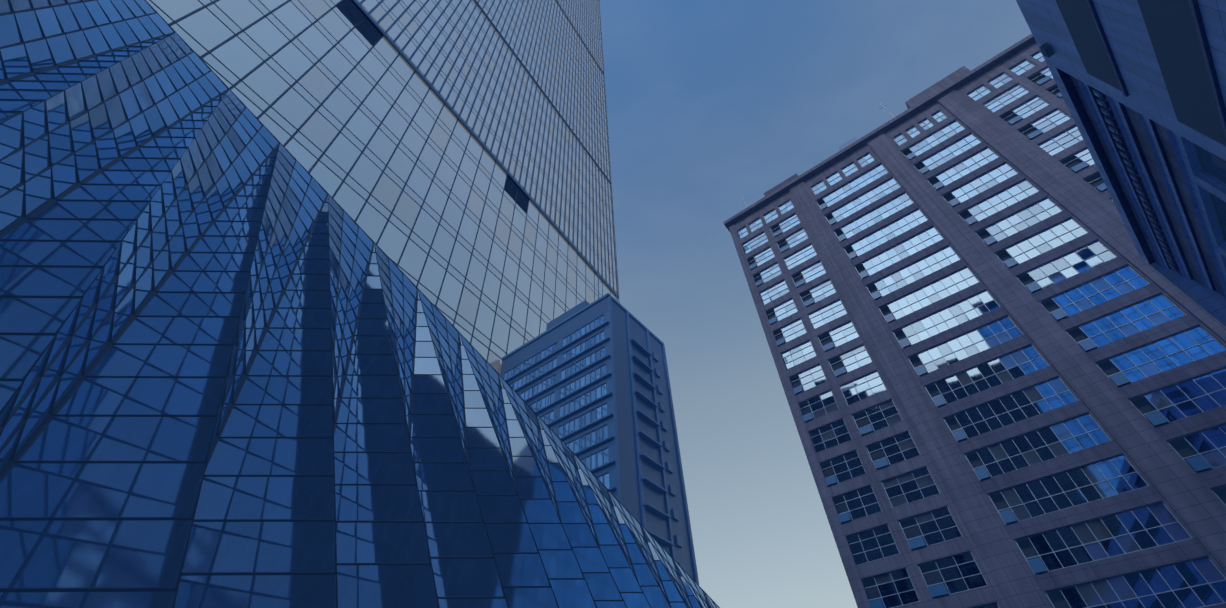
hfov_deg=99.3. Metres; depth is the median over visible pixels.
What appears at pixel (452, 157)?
glass tower
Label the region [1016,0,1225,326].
building
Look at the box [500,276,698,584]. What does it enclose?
blue midrise
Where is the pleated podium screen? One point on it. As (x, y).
(244, 362)
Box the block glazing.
[738,51,1225,607]
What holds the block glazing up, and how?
attached to the stone block
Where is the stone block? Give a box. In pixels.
[723,34,1225,607]
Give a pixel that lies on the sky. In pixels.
(711, 104)
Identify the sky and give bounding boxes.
[599,0,1031,607]
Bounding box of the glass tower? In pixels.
[146,0,619,373]
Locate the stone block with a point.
(1181, 476)
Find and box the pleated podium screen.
[0,0,719,607]

